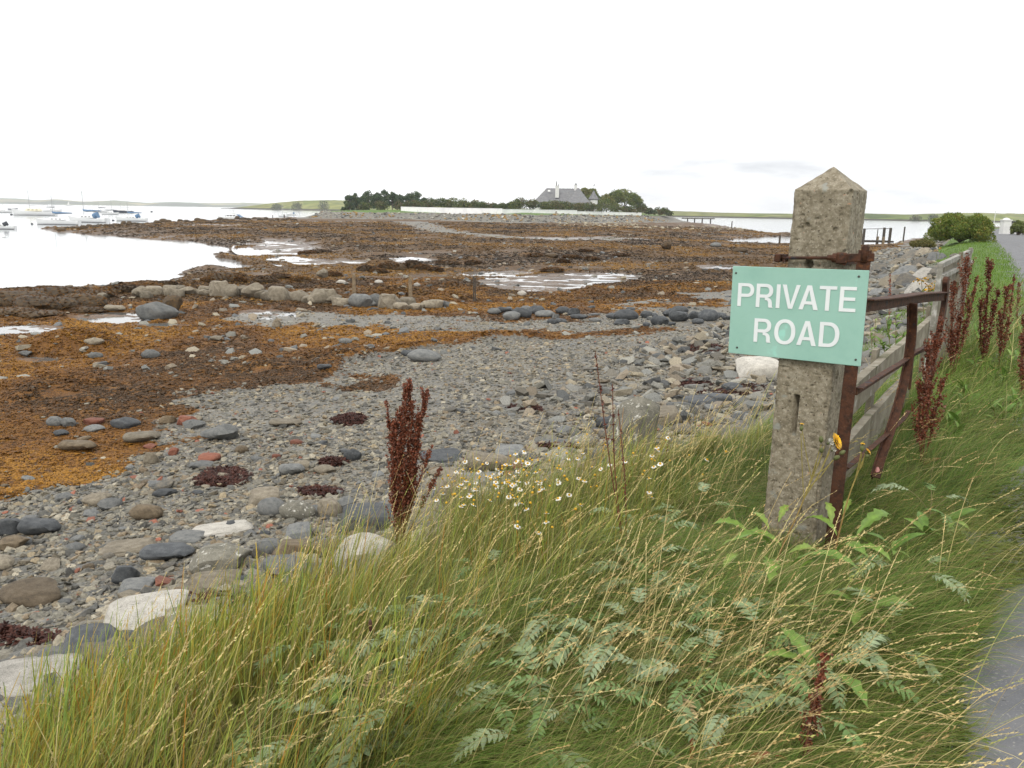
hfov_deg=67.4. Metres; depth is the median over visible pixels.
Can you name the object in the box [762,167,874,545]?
gate post
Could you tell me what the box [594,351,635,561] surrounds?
dock plant
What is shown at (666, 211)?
shrub
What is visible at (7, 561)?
stone
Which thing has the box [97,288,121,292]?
weed covered rock
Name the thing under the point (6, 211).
sailing boat
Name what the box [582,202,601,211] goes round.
shrub
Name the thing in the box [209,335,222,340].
stone
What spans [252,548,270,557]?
stone
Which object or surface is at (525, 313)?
boulder
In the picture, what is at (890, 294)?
dock plant
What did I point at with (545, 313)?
boulder
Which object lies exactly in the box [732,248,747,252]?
stone
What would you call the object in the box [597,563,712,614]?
silverweed
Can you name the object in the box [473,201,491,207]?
shrub
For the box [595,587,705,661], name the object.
silverweed
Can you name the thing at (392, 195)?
pine tree
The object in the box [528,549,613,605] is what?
silverweed
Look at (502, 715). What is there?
silverweed
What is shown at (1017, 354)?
leafy weed
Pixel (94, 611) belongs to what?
pebbles
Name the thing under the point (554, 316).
boulder
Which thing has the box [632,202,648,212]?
shrub
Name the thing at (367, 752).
silverweed
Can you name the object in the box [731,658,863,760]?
silverweed
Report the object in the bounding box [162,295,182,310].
stone
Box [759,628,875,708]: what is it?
leafy weed
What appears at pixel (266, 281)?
weed covered rock
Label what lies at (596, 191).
broadleaf tree
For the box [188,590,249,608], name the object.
stone
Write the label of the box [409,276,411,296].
stake
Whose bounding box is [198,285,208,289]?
boulder
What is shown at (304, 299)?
boulder
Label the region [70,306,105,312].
weed covered rock
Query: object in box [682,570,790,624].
silverweed
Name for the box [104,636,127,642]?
stone
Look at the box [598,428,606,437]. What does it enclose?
stone
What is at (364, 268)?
weed covered rock
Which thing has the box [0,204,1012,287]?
sea
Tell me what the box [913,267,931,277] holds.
armour stone
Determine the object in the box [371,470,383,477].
stone
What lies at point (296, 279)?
weed covered rock
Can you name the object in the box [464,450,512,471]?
stone
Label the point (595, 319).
boulder
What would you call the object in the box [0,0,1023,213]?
sky
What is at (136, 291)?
boulder
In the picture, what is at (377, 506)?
stone
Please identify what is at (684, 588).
silverweed
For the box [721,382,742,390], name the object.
stone
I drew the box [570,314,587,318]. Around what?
boulder
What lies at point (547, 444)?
weed heap
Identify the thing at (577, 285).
tide pool
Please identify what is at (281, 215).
sailing boat
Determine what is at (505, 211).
garden wall
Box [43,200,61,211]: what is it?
sailing boat
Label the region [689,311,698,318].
boulder
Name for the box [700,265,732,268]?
tide pool
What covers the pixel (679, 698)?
silverweed
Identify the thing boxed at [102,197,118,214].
sailing boat
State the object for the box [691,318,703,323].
boulder
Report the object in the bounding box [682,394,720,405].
stone
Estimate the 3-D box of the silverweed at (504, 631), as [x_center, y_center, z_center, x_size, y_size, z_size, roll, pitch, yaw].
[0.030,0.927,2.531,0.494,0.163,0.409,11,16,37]
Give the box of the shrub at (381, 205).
[374,200,389,209]
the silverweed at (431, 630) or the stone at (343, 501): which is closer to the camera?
the silverweed at (431, 630)
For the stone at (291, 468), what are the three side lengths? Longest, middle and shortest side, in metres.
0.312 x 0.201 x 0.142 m
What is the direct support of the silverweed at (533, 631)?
on the ground at (528, 336)
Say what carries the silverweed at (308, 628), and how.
on the ground at (528, 336)
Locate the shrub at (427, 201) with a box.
[422,197,436,206]
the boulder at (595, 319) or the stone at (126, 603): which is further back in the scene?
the boulder at (595, 319)
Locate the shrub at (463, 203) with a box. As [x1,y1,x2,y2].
[453,197,471,207]
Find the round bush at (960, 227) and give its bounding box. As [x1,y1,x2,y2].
[922,212,997,242]
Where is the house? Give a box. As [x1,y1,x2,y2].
[535,181,598,211]
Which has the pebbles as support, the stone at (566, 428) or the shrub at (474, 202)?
the stone at (566, 428)
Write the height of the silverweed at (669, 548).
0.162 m
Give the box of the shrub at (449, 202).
[444,197,458,207]
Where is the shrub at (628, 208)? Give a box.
[623,205,637,211]
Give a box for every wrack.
[0,219,902,306]
[0,248,731,501]
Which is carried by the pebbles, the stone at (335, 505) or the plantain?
the stone at (335, 505)
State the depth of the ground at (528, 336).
18.85 m
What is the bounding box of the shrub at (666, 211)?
[654,207,673,215]
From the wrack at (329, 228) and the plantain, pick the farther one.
the wrack at (329, 228)
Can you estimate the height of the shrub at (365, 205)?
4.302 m
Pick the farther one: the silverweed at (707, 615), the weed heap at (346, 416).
the weed heap at (346, 416)
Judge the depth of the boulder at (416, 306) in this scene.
30.62 m
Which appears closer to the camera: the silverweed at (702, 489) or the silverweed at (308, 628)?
the silverweed at (308, 628)
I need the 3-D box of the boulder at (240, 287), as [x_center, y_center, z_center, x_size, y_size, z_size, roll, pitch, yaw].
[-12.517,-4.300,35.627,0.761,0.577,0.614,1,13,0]
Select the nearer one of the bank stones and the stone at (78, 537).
the stone at (78, 537)
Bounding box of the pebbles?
[0,259,896,767]
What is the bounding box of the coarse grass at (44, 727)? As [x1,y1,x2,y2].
[0,363,918,767]
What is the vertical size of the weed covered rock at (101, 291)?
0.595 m
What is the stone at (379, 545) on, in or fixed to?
on the ground at (528, 336)
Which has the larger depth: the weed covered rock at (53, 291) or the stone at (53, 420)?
the weed covered rock at (53, 291)
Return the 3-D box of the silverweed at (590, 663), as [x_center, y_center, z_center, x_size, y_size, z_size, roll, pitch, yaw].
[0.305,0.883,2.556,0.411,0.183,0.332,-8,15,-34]
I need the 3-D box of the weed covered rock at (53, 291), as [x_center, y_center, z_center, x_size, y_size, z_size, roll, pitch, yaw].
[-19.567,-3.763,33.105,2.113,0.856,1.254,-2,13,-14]
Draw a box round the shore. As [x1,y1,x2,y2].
[619,211,1023,221]
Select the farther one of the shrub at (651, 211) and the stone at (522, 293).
the shrub at (651, 211)
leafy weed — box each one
[87,685,183,736]
[324,646,393,709]
[688,413,702,438]
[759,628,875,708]
[820,586,914,637]
[867,532,924,556]
[869,319,876,354]
[876,314,905,377]
[904,511,940,534]
[926,508,976,529]
[935,409,966,447]
[953,378,979,410]
[973,323,989,352]
[980,398,1015,431]
[982,364,1014,398]
[1000,349,1021,379]
[1003,387,1023,423]
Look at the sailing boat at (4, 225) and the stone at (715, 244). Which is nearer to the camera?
the stone at (715, 244)
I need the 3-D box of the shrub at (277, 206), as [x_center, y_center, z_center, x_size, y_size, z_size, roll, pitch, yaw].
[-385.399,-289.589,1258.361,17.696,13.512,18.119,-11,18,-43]
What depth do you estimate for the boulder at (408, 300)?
31.12 m
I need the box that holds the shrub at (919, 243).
[909,239,936,247]
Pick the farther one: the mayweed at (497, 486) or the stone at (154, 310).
the stone at (154, 310)
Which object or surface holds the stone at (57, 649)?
on the ground at (528, 336)
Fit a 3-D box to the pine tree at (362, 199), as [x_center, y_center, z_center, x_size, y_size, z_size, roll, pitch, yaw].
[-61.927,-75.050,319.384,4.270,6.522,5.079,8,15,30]
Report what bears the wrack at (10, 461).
on the ground at (528, 336)
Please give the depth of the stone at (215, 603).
4.89 m
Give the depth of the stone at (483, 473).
8.37 m
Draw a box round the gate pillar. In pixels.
[999,218,1012,233]
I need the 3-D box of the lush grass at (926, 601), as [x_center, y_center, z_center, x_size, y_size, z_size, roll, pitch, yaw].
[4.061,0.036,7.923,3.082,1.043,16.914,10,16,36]
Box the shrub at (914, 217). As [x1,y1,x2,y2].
[910,215,921,220]
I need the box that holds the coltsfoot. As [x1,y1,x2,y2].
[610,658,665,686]
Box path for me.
[903,229,1023,767]
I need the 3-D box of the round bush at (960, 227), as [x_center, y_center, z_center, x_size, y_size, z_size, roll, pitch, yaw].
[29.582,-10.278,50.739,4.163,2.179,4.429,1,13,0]
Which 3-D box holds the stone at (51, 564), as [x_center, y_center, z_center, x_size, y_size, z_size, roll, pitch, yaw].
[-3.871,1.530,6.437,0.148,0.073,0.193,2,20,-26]
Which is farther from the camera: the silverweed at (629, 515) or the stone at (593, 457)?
the stone at (593, 457)
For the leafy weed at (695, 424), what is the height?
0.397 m
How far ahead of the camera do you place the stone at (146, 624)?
4.53 m
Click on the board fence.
(873, 419)
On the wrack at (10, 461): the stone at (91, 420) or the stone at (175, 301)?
the stone at (91, 420)
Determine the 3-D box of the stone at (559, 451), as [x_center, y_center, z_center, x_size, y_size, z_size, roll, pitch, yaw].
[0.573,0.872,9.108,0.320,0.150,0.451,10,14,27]
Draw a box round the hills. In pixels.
[0,198,265,206]
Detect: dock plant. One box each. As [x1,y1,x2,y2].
[384,378,442,551]
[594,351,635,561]
[775,650,833,767]
[888,275,891,330]
[909,315,949,465]
[943,253,978,383]
[976,257,1001,371]
[995,274,1015,373]
[1014,282,1022,329]
[1015,314,1023,404]
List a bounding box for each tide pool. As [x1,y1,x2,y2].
[0,322,58,333]
[25,357,57,361]
[77,312,143,323]
[143,323,177,328]
[231,239,317,260]
[247,311,297,319]
[273,258,365,265]
[389,257,433,264]
[456,271,504,275]
[471,273,622,288]
[545,237,662,239]
[564,271,640,281]
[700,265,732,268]
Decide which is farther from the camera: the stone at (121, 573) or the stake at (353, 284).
the stake at (353, 284)
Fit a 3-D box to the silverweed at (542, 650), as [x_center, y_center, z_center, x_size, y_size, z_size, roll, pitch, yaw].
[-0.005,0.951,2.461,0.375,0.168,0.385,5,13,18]
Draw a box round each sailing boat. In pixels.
[0,210,11,212]
[0,221,16,228]
[11,190,57,215]
[35,199,81,224]
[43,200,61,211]
[67,191,109,222]
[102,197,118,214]
[113,206,133,212]
[115,204,147,220]
[278,209,289,216]
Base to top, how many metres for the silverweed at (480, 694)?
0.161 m
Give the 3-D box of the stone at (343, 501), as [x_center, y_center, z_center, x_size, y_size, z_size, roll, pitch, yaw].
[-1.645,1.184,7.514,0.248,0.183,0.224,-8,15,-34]
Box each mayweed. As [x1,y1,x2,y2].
[402,472,491,540]
[420,478,524,558]
[427,457,504,531]
[441,465,535,539]
[441,475,552,566]
[451,452,560,532]
[466,480,559,578]
[493,450,564,533]
[494,497,607,601]
[496,462,588,558]
[522,433,611,513]
[545,465,614,535]
[598,458,703,538]
[603,439,684,519]
[640,436,727,517]
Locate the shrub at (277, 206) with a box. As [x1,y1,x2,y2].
[270,203,283,209]
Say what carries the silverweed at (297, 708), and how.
on the lush grass at (926, 601)
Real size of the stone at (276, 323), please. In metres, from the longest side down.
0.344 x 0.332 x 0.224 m
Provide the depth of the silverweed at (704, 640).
2.40 m
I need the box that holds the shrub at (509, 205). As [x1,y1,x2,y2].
[504,201,516,208]
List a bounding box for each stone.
[0,518,20,535]
[0,535,29,550]
[0,554,14,570]
[0,577,61,607]
[0,653,83,697]
[17,518,61,534]
[18,350,31,355]
[20,515,38,519]
[21,475,34,479]
[24,537,31,544]
[37,646,61,656]
[40,557,59,572]
[46,416,61,425]
[53,429,68,435]
[54,492,72,500]
[57,440,96,450]
[58,598,71,603]
[60,623,119,665]
[61,417,75,427]
[65,542,85,550]
[70,535,85,541]
[76,435,90,439]
[81,492,111,505]
[81,642,132,660]
[82,563,94,568]
[83,417,104,424]
[83,424,105,431]
[83,509,99,516]
[84,337,104,344]
[88,352,102,358]
[97,292,108,297]
[97,497,122,510]
[98,537,156,556]
[102,553,114,559]
[103,305,125,310]
[103,589,188,630]
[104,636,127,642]
[110,417,140,428]
[111,565,140,583]
[118,576,154,592]
[118,630,133,641]
[122,430,160,442]
[125,465,133,469]
[129,504,162,519]
[131,616,166,647]
[134,483,145,488]
[135,301,178,319]
[138,467,147,472]
[139,542,194,560]
[141,349,160,358]
[143,443,155,448]
[143,452,159,463]
[147,480,159,486]
[152,488,177,496]
[154,479,174,490]
[158,416,177,423]
[158,627,190,651]
[159,561,176,569]
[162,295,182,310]
[166,605,222,632]
[168,447,178,455]
[168,529,204,543]
[177,415,196,424]
[182,419,206,428]
[187,569,241,593]
[188,460,213,468]
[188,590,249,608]
[189,543,251,573]
[192,490,203,493]
[192,519,253,536]
[194,415,202,419]
[198,452,220,461]
[200,424,238,439]
[204,599,228,607]
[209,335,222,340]
[226,520,234,524]
[235,445,248,453]
[237,575,246,579]
[243,529,256,536]
[248,486,279,504]
[248,574,273,591]
[250,456,262,460]
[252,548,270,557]
[253,538,280,553]
[257,497,284,514]
[259,530,270,534]
[260,554,308,574]
[269,418,301,425]
[272,320,281,326]
[272,539,314,554]
[278,463,304,474]
[279,499,316,519]
[285,521,311,538]
[290,439,303,443]
[294,460,309,468]
[303,562,321,578]
[310,433,320,438]
[311,538,341,553]
[313,464,335,473]
[316,268,327,277]
[317,364,331,369]
[317,497,342,516]
[318,440,327,444]
[332,532,395,580]
[336,502,393,534]
[337,495,355,508]
[339,338,351,343]
[342,393,350,396]
[343,448,361,460]
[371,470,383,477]
[401,350,411,355]
[407,349,440,361]
[408,505,438,517]
[421,448,461,462]
[428,467,455,476]
[434,469,471,503]
[462,471,502,485]
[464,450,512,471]
[470,486,490,492]
[495,444,526,457]
[509,463,522,469]
[517,290,526,295]
[543,439,568,442]
[544,253,558,257]
[544,448,571,463]
[551,447,577,452]
[556,425,571,433]
[569,434,595,447]
[586,452,604,460]
[596,417,608,427]
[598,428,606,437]
[605,397,659,452]
[607,443,629,455]
[658,405,681,424]
[661,240,671,249]
[666,402,694,407]
[671,423,695,434]
[674,403,690,410]
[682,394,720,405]
[704,404,712,409]
[707,393,732,401]
[710,242,720,246]
[714,425,743,441]
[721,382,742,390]
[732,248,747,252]
[735,356,778,378]
[868,288,882,295]
[868,315,878,319]
[870,263,887,270]
[874,275,897,283]
[880,317,895,323]
[882,289,904,295]
[889,258,906,264]
[890,265,917,274]
[894,273,922,283]
[901,250,917,258]
[904,281,929,293]
[911,257,930,265]
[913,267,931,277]
[915,247,931,256]
[927,252,946,260]
[928,279,935,290]
[929,264,937,272]
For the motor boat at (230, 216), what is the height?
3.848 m
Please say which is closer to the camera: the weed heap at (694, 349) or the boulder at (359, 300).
the weed heap at (694, 349)
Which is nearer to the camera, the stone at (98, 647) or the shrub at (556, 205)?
the stone at (98, 647)
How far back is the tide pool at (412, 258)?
63.44 m
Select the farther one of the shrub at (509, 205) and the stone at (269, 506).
the shrub at (509, 205)
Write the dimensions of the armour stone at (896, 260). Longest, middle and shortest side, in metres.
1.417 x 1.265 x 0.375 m
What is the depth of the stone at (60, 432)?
11.62 m
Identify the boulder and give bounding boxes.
[131,285,146,296]
[140,291,153,297]
[145,286,162,294]
[163,285,177,295]
[169,288,184,296]
[180,286,194,293]
[197,289,208,294]
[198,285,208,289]
[209,280,227,295]
[220,284,238,296]
[238,285,245,295]
[241,282,263,297]
[254,289,267,297]
[260,291,270,299]
[268,286,290,300]
[289,290,308,300]
[301,295,308,302]
[307,293,315,303]
[310,288,327,303]
[322,288,336,303]
[325,294,341,301]
[331,297,348,305]
[348,293,372,306]
[369,293,378,305]
[378,293,399,308]
[392,302,408,309]
[399,297,415,304]
[409,303,421,309]
[421,300,434,308]
[429,299,442,307]
[442,300,449,306]
[487,308,500,313]
[498,307,512,312]
[503,311,520,319]
[512,307,531,317]
[528,305,544,313]
[535,310,554,316]
[547,318,555,323]
[551,314,559,318]
[555,306,569,312]
[555,318,566,322]
[567,308,579,314]
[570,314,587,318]
[589,317,600,321]
[606,313,615,318]
[613,309,638,319]
[613,319,629,324]
[640,311,651,317]
[650,315,668,324]
[662,308,673,316]
[669,310,688,321]
[672,306,688,311]
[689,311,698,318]
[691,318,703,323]
[698,309,718,320]
[722,315,729,319]
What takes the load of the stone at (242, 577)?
on the pebbles
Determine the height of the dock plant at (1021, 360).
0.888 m
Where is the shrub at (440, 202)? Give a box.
[429,197,451,207]
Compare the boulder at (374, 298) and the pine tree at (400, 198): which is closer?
the boulder at (374, 298)
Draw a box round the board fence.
[845,248,973,482]
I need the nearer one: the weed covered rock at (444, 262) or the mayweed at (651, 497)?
the mayweed at (651, 497)
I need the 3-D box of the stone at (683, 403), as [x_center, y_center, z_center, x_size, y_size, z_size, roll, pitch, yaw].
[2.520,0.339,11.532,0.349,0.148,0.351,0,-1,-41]
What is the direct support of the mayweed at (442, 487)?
on the ground at (528, 336)
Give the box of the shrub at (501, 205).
[495,202,510,208]
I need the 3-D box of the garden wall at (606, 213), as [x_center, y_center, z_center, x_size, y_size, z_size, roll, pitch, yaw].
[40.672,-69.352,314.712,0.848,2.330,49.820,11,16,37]
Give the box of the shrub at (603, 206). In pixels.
[598,200,616,211]
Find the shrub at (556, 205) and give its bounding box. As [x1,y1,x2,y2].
[544,200,566,209]
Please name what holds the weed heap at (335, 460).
on the pebbles
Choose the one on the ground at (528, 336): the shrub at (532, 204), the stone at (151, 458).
the shrub at (532, 204)
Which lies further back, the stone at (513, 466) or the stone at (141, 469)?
the stone at (141, 469)
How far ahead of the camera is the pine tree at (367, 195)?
325.18 m
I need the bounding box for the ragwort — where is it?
[912,277,934,319]
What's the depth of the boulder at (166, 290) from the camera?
34.52 m
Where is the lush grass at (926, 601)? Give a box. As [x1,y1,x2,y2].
[126,295,1023,767]
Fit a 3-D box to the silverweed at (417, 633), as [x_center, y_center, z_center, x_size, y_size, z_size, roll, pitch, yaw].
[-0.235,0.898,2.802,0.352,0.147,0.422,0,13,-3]
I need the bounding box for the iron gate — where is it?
[824,245,952,549]
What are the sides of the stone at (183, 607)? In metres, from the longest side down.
0.398 x 0.273 x 0.132 m
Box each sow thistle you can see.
[712,423,857,580]
[807,443,891,576]
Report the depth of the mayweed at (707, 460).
4.21 m
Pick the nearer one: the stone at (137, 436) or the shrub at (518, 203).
the stone at (137, 436)
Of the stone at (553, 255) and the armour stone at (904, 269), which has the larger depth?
the stone at (553, 255)
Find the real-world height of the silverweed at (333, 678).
0.155 m
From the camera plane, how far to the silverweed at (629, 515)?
3.78 m
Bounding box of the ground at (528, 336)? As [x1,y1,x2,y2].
[0,210,1023,767]
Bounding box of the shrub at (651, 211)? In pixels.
[645,208,657,214]
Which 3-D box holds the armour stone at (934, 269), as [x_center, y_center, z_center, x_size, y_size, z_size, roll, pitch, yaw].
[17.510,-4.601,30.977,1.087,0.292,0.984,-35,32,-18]
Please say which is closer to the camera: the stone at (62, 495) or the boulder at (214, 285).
the stone at (62, 495)
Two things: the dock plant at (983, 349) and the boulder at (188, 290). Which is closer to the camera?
the dock plant at (983, 349)
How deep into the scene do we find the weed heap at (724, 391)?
12.57 m
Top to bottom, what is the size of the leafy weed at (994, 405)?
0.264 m
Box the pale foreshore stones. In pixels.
[554,213,762,231]
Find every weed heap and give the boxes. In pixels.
[0,620,61,646]
[190,472,229,486]
[197,464,253,486]
[295,483,346,496]
[317,455,349,465]
[329,412,368,425]
[507,403,543,411]
[536,440,581,449]
[670,377,713,386]
[688,343,723,352]
[696,382,773,394]
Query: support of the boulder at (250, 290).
on the ground at (528, 336)
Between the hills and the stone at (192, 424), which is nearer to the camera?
the stone at (192, 424)
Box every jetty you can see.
[682,218,714,222]
[861,228,893,244]
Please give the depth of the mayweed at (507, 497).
3.62 m
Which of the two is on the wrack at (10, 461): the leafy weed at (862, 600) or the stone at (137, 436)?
the stone at (137, 436)
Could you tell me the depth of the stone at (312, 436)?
11.04 m
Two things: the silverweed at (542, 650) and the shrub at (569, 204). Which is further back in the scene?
the shrub at (569, 204)
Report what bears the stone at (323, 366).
on the ground at (528, 336)
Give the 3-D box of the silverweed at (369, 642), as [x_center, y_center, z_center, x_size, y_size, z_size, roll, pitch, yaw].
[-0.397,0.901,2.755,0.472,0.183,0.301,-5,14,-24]
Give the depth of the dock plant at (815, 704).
2.06 m
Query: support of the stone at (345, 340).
on the wrack at (10, 461)
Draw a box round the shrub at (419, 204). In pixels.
[410,199,426,206]
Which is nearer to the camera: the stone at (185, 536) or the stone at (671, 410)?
the stone at (185, 536)
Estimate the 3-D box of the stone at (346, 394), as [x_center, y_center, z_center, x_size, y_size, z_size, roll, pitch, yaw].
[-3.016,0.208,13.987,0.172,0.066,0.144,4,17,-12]
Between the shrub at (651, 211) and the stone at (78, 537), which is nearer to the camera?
the stone at (78, 537)
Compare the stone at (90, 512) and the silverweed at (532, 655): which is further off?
the stone at (90, 512)
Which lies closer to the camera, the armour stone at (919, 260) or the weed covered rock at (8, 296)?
the weed covered rock at (8, 296)
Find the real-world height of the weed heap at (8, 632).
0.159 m
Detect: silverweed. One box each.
[226,673,364,767]
[245,692,411,767]
[253,625,392,689]
[286,670,418,767]
[298,651,421,724]
[304,604,409,679]
[309,646,442,748]
[318,629,450,689]
[325,682,487,767]
[340,603,469,673]
[342,679,508,754]
[370,627,482,704]
[379,686,513,767]
[397,594,493,660]
[403,578,485,623]
[413,655,560,737]
[420,593,523,657]
[445,630,544,703]
[447,597,581,659]
[450,549,518,583]
[451,688,618,767]
[456,643,576,722]
[461,676,602,765]
[466,622,593,714]
[483,638,620,743]
[498,662,654,740]
[518,592,612,645]
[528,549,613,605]
[528,609,653,672]
[534,681,680,767]
[555,617,668,682]
[557,582,655,620]
[577,535,645,573]
[580,670,737,745]
[585,544,689,604]
[589,506,672,526]
[592,636,711,723]
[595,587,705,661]
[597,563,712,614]
[605,520,704,565]
[611,646,775,714]
[625,629,786,731]
[640,545,721,594]
[651,482,734,526]
[662,666,825,756]
[668,561,764,625]
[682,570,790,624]
[684,597,804,659]
[714,598,818,704]
[731,632,892,713]
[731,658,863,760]
[765,599,893,674]
[773,630,921,706]
[832,586,941,685]
[849,554,969,602]
[871,482,967,534]
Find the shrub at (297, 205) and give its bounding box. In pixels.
[291,202,302,209]
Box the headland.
[221,200,534,210]
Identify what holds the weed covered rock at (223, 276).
on the ground at (528, 336)
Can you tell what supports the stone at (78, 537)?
on the pebbles
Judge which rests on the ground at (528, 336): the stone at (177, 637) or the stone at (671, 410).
the stone at (671, 410)
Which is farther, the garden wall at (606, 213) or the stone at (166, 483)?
the garden wall at (606, 213)
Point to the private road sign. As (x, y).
(810, 314)
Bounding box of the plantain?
[317,619,371,723]
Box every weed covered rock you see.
[0,291,49,306]
[0,307,38,315]
[12,295,62,309]
[14,310,65,317]
[19,288,42,290]
[40,287,79,296]
[55,297,84,309]
[63,293,107,306]
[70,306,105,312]
[81,289,114,296]
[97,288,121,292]
[113,285,134,291]
[158,281,176,284]
[210,272,236,281]
[254,276,276,282]
[273,274,289,278]
[291,276,310,281]
[328,272,341,276]
[356,266,375,271]
[370,268,387,273]
[377,262,395,268]
[391,263,407,270]
[405,261,419,268]
[415,265,428,269]
[436,261,459,264]
[465,261,480,264]
[526,253,544,257]
[540,267,563,272]
[562,255,580,258]
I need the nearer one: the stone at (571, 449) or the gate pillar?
the stone at (571, 449)
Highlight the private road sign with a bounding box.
[728,266,869,365]
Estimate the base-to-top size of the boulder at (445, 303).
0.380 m
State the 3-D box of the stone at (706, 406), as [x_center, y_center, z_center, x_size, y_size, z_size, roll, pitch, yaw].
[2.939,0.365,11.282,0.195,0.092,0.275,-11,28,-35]
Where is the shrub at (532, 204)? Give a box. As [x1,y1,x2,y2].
[521,198,539,208]
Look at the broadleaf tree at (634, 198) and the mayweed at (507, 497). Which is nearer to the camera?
the mayweed at (507, 497)
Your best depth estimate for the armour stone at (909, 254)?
48.80 m
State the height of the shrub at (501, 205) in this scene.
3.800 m
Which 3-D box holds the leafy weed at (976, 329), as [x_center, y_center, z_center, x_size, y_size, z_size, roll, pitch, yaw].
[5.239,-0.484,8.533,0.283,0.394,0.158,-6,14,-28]
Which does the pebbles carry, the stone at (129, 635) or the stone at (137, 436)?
the stone at (129, 635)
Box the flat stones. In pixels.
[0,221,915,378]
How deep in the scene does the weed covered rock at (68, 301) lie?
29.49 m
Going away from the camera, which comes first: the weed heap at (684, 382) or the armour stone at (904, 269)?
the weed heap at (684, 382)
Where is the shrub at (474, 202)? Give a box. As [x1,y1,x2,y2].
[467,199,481,207]
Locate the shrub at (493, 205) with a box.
[487,202,497,207]
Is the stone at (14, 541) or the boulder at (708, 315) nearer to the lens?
the stone at (14, 541)
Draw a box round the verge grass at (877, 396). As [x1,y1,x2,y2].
[746,240,1023,441]
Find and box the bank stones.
[306,210,669,221]
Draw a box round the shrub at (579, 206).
[570,203,588,210]
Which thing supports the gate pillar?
on the ground at (528, 336)
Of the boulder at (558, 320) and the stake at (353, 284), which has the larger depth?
the stake at (353, 284)
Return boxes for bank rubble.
[445,239,949,423]
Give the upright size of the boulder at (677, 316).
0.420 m
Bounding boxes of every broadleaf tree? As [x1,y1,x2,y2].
[580,187,591,198]
[588,188,601,200]
[598,193,615,210]
[609,189,627,205]
[618,188,636,206]
[627,193,643,207]
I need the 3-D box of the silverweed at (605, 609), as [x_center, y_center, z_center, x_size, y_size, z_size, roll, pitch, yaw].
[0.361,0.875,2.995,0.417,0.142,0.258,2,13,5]
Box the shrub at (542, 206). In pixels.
[538,201,555,209]
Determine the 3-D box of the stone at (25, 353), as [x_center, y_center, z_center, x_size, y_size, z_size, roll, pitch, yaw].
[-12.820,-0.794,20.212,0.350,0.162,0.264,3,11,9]
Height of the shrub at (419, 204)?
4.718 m
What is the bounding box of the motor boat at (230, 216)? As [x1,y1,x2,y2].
[217,210,242,218]
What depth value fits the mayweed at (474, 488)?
4.02 m
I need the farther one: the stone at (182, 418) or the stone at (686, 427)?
the stone at (182, 418)
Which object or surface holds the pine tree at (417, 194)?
on the ground at (528, 336)
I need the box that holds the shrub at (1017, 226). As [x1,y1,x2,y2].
[1009,220,1023,234]
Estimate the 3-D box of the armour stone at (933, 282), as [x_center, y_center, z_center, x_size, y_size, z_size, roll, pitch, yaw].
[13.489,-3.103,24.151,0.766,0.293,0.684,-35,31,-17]
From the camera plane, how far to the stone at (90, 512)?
7.93 m
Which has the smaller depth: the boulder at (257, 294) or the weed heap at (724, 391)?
the weed heap at (724, 391)
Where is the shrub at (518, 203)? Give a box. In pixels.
[508,197,527,208]
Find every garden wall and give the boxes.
[401,207,447,212]
[448,208,501,213]
[502,209,576,213]
[577,211,641,214]
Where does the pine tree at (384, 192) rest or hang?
on the ground at (528, 336)
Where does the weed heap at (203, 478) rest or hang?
on the pebbles
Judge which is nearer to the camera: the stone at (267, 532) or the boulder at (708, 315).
the stone at (267, 532)
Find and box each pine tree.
[341,195,358,209]
[352,193,359,209]
[357,196,368,209]
[360,190,375,209]
[370,192,385,209]
[381,189,389,209]
[386,191,399,209]
[394,194,405,208]
[405,193,414,203]
[411,191,421,201]
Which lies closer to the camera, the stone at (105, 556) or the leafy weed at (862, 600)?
the leafy weed at (862, 600)
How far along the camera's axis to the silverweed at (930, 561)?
3.00 m
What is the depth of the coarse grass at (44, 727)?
2.67 m
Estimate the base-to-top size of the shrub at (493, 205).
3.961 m
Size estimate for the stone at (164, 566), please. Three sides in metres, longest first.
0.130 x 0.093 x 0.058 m
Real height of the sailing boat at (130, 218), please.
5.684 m
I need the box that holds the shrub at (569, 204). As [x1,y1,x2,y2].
[557,201,574,209]
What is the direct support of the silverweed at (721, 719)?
on the ground at (528, 336)
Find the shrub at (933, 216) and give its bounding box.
[927,214,938,220]
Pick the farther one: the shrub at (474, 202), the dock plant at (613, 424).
the shrub at (474, 202)
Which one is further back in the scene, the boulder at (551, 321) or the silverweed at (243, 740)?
the boulder at (551, 321)
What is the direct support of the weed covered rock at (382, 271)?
on the ground at (528, 336)
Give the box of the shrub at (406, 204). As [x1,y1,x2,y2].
[394,201,412,209]
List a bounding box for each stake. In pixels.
[352,274,355,293]
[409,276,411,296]
[473,276,475,301]
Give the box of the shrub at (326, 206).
[317,200,328,210]
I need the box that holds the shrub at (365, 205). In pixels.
[357,202,371,209]
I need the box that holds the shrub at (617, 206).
[605,201,627,211]
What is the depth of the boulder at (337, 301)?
31.73 m
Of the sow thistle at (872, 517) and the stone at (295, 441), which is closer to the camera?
the sow thistle at (872, 517)
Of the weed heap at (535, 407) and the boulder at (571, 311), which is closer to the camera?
the weed heap at (535, 407)
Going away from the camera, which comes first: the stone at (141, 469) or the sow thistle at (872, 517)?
the sow thistle at (872, 517)
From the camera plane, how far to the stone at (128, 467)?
9.78 m
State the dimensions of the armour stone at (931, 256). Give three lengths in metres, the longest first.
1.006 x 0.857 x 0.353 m

